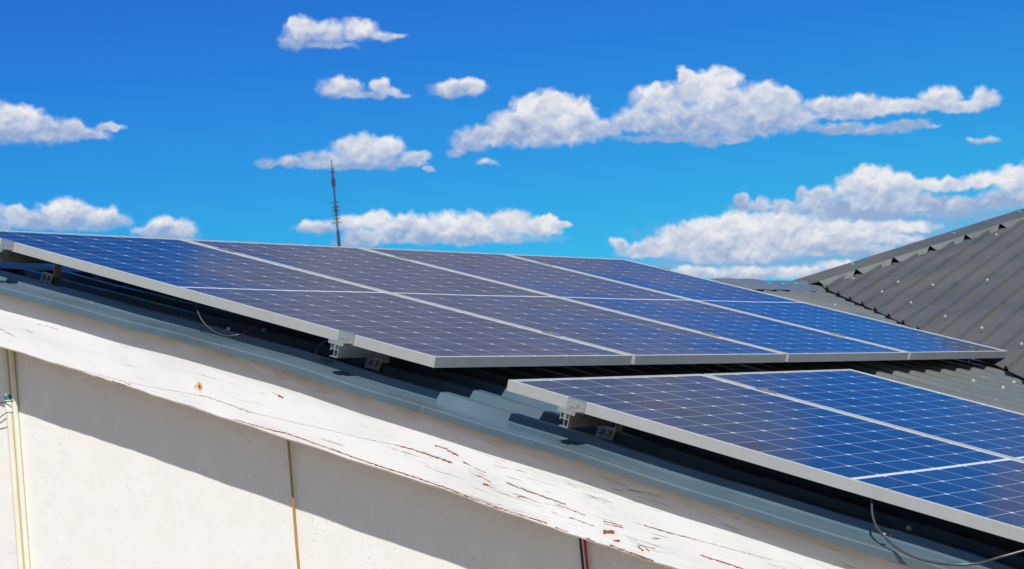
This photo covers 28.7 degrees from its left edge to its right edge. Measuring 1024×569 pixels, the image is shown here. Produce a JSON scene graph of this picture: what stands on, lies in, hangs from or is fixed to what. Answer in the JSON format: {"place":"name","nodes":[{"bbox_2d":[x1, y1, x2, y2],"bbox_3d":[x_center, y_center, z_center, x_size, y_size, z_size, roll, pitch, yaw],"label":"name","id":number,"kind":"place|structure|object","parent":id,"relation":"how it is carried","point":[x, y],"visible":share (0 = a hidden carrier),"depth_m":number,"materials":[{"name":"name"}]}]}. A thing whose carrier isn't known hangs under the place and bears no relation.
{"place":"outdoors","nodes":[
{"label":"outdoors","id":0,"kind":"place"},
{"bbox_2d":[0,0,1023,280],"label":"sky","id":1,"kind":"structure","parent":0,"point":[766,140],"materials":[{"name":"blue"}]},
{"label":"ground","id":2,"kind":"structure","parent":0,"visible":0},
{"bbox_2d":[330,160,340,245],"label":"radio mast","id":3,"kind":"object","parent":2,"relation":"on","point":[335,209],"visible":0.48,"depth_m":261.12,"materials":[{"name":"metal"}]},
{"bbox_2d":[0,208,1023,568],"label":"house","id":4,"kind":"structure","parent":2,"relation":"on","point":[158,430],"depth_m":6.64,"materials":[{"name":"paint"}]},
{"bbox_2d":[0,348,24,568],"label":"conduit pipe","id":5,"kind":"object","parent":4,"relation":"attached to","point":[8,400],"visible":0.96,"depth_m":7.39,"materials":[{"name":"plastic"}]},
{"bbox_2d":[8,350,29,568],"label":"conduit pipe","id":6,"kind":"object","parent":4,"relation":"attached to","point":[19,460],"depth_m":7.38,"materials":[{"name":"plastic"}]},
{"bbox_2d":[39,264,62,283],"bbox_3d":[-1.745,-0.052,7.567,0.093,0.110,0.056,-9,-6,35],"label":"roof bracket","id":7,"kind":"object","parent":4,"relation":"attached to","point":[46,277],"visible":0.79,"depth_m":7.56,"materials":[{"name":"metal"}]},
{"bbox_2d":[0,250,55,263],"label":"mounting rail","id":8,"kind":"object","parent":7,"relation":"attached to","point":[9,256],"depth_m":7.39,"materials":[{"name":"metal"}]},
{"bbox_2d":[0,238,15,251],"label":"end clamp","id":9,"kind":"object","parent":8,"relation":"attached to","point":[6,244],"visible":1,"depth_m":7.34,"materials":[{"name":"metal"}]},
{"bbox_2d":[218,248,235,251],"bbox_3d":[-1.185,-0.128,8.284,0.075,0.054,0.040,-9,-6,35],"label":"clamp","id":10,"kind":"object","parent":8,"relation":"attached to","point":[227,249],"visible":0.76,"depth_m":8.28,"materials":[{"name":"metal"}]},
{"bbox_2d":[287,440,299,568],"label":"wall cable","id":11,"kind":"object","parent":4,"relation":"attached to","point":[293,504],"depth_m":6.58,"materials":[{"name":"beige plastic"}]},
{"bbox_2d":[315,340,352,362],"bbox_3d":[-0.561,0.217,6.526,0.161,0.076,0.045,-3,-6,-24],"label":"panel cable","id":12,"kind":"object","parent":4,"relation":"on","point":[319,345],"visible":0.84,"depth_m":6.50,"materials":[{"name":"black rubber"}]},
{"bbox_2d":[330,343,392,357],"bbox_3d":[0.815,0.260,8.256,0.043,0.082,4.708,-9,-6,35],"label":"mounting rail","id":13,"kind":"object","parent":4,"relation":"attached to","point":[348,351],"visible":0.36,"depth_m":6.40,"materials":[{"name":"metal"}]},
{"bbox_2d":[0,230,631,367],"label":"solar panel","id":14,"kind":"object","parent":13,"relation":"on","point":[411,330],"visible":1,"depth_m":7.10,"materials":[{"name":"blue glass"}]},
{"bbox_2d":[193,288,262,336],"bbox_3d":[-0.958,0.086,6.768,0.282,0.187,0.083,-7,-5,15],"label":"panel cable","id":15,"kind":"object","parent":14,"relation":"hanging from","point":[219,333],"visible":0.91,"depth_m":6.74,"materials":[{"name":"black rubber"}]},
{"bbox_2d":[328,330,356,348],"bbox_3d":[-0.541,0.173,6.371,0.073,0.063,0.060,-9,-6,35],"label":"end clamp","id":16,"kind":"object","parent":13,"relation":"on","point":[345,337],"visible":1,"depth_m":6.37,"materials":[{"name":"metal"}]},
{"bbox_2d":[183,239,785,364],"bbox_3d":[-0.145,0.060,8.239,2.199,0.781,1.133,-9,-6,35],"label":"solar panel","id":17,"kind":"object","parent":13,"relation":"on","point":[642,341],"visible":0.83,"depth_m":8.12,"materials":[{"name":"blue glass"}]},
{"bbox_2d":[541,331,561,336],"bbox_3d":[0.143,0.194,7.315,0.075,0.054,0.040,-9,-6,35],"label":"clamp","id":18,"kind":"object","parent":13,"relation":"attached to","point":[552,333],"visible":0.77,"depth_m":7.31,"materials":[{"name":"metal"}]},
{"bbox_2d":[360,247,908,361],"bbox_3d":[0.532,0.082,9.174,2.196,0.790,1.133,-9,-6,35],"label":"solar panel","id":19,"kind":"object","parent":13,"relation":"on","point":[794,343],"visible":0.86,"depth_m":9.07,"materials":[{"name":"blue glass"}]},
{"bbox_2d":[702,332,719,336],"bbox_3d":[0.819,0.220,8.250,0.075,0.054,0.040,-9,-6,35],"label":"clamp","id":20,"kind":"object","parent":13,"relation":"attached to","point":[711,333],"visible":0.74,"depth_m":8.24,"materials":[{"name":"metal"}]},
{"bbox_2d":[506,254,1007,359],"bbox_3d":[1.208,0.102,10.108,2.193,0.798,1.133,-9,-6,35],"label":"solar panel","id":21,"kind":"object","parent":13,"relation":"on","point":[916,344],"visible":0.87,"depth_m":10.02,"materials":[{"name":"blue glass"}]},
{"bbox_2d":[364,357,389,370],"bbox_3d":[-0.444,0.245,6.618,0.084,0.085,0.056,-9,-6,35],"label":"roof bracket","id":22,"kind":"object","parent":4,"relation":"attached to","point":[373,363],"visible":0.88,"depth_m":6.61,"materials":[{"name":"metal"}]},
{"bbox_2d":[579,538,583,568],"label":"wall cable","id":23,"kind":"object","parent":4,"relation":"attached to","point":[581,552],"depth_m":5.91,"materials":[{"name":"grey plastic"}]},
{"bbox_2d":[583,539,588,568],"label":"wall cable","id":24,"kind":"object","parent":4,"relation":"attached to","point":[586,555],"depth_m":5.90,"materials":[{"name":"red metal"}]},
{"bbox_2d":[595,425,622,440],"bbox_3d":[0.298,0.436,6.076,0.084,0.084,0.056,-9,-6,35],"label":"roof bracket","id":25,"kind":"object","parent":4,"relation":"attached to","point":[607,432],"visible":0.83,"depth_m":6.06,"materials":[{"name":"metal"}]},
{"bbox_2d":[559,411,620,427],"bbox_3d":[0.856,0.419,6.803,0.048,0.064,2.399,-9,-6,35],"label":"mounting rail","id":26,"kind":"object","parent":25,"relation":"attached to","point":[577,420],"visible":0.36,"depth_m":5.88,"materials":[{"name":"metal"}]},
{"bbox_2d":[557,397,586,417],"bbox_3d":[0.177,0.358,5.853,0.074,0.063,0.060,-9,-6,35],"label":"end clamp","id":27,"kind":"object","parent":26,"relation":"attached to","point":[573,406],"visible":1,"depth_m":5.85,"materials":[{"name":"metal"}]},
{"bbox_2d":[506,374,1023,542],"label":"solar panel","id":28,"kind":"object","parent":26,"relation":"attached to","point":[974,488],"visible":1,"depth_m":5.88,"materials":[{"name":"blue glass"}]},
{"bbox_2d":[870,498,1023,565],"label":"panel cable","id":29,"kind":"object","parent":28,"relation":"hanging from","point":[934,562],"visible":1,"depth_m":5.07,"materials":[{"name":"black rubber"}]},
{"bbox_2d":[755,387,777,393],"bbox_3d":[0.861,0.375,6.796,0.075,0.054,0.040,-9,-6,35],"label":"clamp","id":30,"kind":"object","parent":26,"relation":"attached to","point":[767,390],"visible":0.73,"depth_m":6.79,"materials":[{"name":"metal"}]},
{"bbox_2d":[703,369,1023,461],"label":"solar panel","id":31,"kind":"object","parent":26,"relation":"attached to","point":[965,422],"visible":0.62,"depth_m":7.04,"materials":[{"name":"blue glass"}]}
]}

